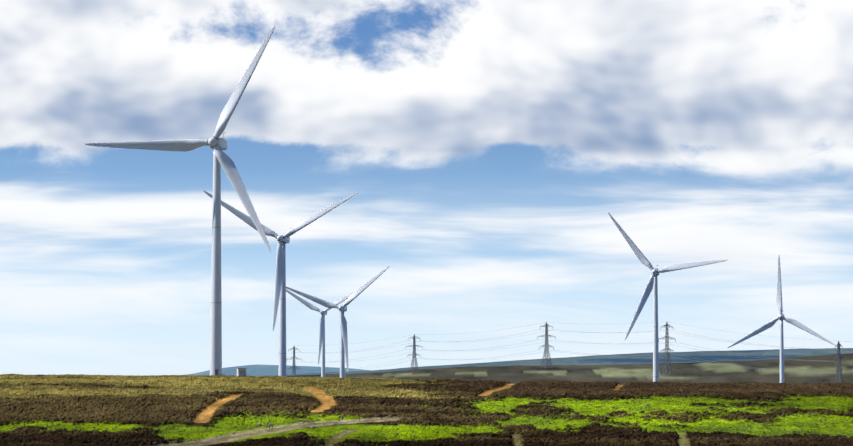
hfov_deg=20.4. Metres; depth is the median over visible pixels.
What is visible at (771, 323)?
turbine
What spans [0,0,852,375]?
sky
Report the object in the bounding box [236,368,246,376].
transformer kiosk
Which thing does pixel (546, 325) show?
pylon
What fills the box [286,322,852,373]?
power lines
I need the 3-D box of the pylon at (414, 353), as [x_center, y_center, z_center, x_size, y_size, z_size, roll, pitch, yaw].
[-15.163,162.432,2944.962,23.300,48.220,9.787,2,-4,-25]
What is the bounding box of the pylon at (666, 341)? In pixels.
[658,322,675,375]
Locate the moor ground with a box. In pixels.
[0,348,852,445]
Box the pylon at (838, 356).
[834,341,843,382]
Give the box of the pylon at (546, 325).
[537,322,555,367]
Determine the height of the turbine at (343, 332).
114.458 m
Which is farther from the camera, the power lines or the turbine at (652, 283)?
the power lines
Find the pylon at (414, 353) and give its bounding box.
[406,334,422,369]
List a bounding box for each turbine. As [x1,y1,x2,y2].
[85,26,274,375]
[203,190,358,376]
[286,266,389,377]
[286,289,353,376]
[608,212,727,381]
[728,255,835,382]
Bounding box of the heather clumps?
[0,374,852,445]
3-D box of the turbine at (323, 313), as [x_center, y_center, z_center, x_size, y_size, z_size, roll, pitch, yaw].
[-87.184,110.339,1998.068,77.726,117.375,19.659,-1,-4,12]
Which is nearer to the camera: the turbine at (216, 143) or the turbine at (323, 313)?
the turbine at (216, 143)
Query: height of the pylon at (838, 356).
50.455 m
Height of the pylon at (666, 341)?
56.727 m
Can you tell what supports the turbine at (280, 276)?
on the moor ground

